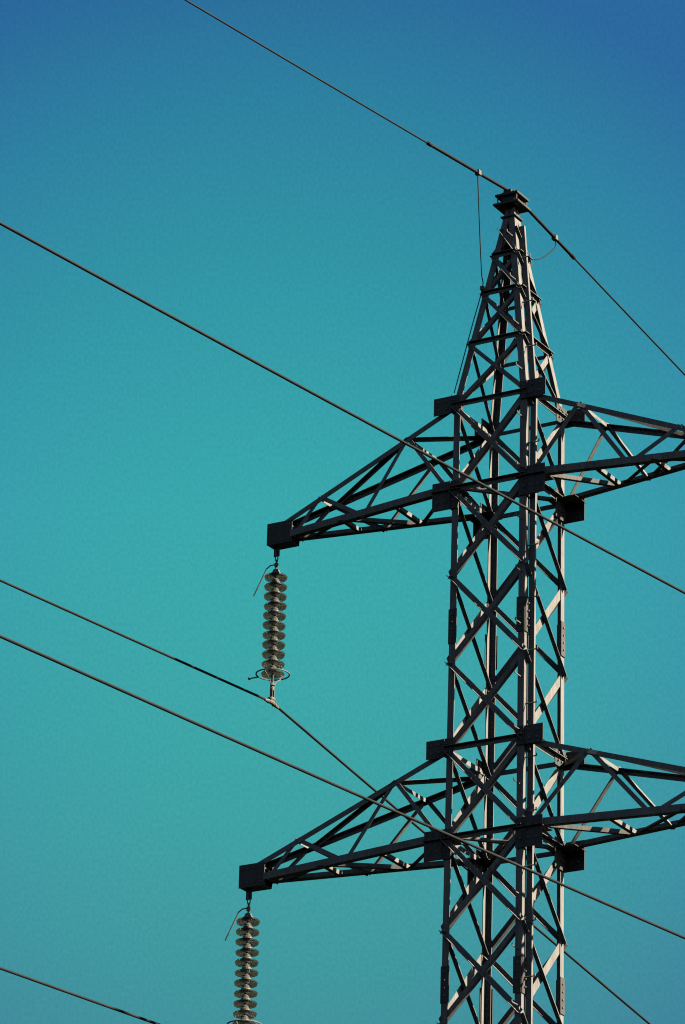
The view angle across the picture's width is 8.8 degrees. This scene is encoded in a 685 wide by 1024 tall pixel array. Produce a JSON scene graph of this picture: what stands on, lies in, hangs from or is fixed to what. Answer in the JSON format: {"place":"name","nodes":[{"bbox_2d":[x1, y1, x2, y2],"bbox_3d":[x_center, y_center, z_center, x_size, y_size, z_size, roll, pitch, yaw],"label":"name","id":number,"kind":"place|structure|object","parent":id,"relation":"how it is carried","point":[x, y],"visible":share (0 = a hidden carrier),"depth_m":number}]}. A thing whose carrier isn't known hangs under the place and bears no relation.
{"place":"outdoors","nodes":[
{"label":"outdoors","id":0,"kind":"place"},
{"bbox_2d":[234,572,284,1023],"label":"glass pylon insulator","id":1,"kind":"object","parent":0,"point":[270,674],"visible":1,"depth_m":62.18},
{"bbox_2d":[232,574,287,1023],"bbox_3d":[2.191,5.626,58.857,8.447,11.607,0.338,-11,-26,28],"label":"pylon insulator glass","id":2,"kind":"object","parent":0,"point":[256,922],"visible":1,"depth_m":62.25},
{"bbox_2d":[0,0,684,1023],"label":"sky","id":3,"kind":"structure","parent":0,"point":[156,147]},
{"bbox_2d":[239,189,585,1023],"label":"pylon plates","id":4,"kind":"object","parent":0,"point":[251,875],"visible":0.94,"depth_m":60.44},
{"bbox_3d":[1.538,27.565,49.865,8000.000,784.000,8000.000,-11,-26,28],"label":"ground","id":5,"kind":"structure","parent":0,"visible":0},
{"bbox_2d":[240,206,684,1023],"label":"pylon lattice","id":6,"kind":"object","parent":5,"relation":"on","point":[514,274],"visible":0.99,"depth_m":60.41},
{"bbox_2d":[0,0,684,1023],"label":"line conductors","id":7,"kind":"object","parent":6,"relation":"attached to","point":[570,254],"visible":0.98,"depth_m":55.16},
{"bbox_2d":[225,190,526,1023],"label":"pylon insulator fittings","id":8,"kind":"object","parent":6,"relation":"attached to","point":[247,926],"visible":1,"depth_m":62.12},
{"bbox_2d":[264,169,557,708],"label":"line clamps","id":9,"kind":"object","parent":6,"relation":"attached to","point":[269,700],"visible":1,"depth_m":62.22}
]}

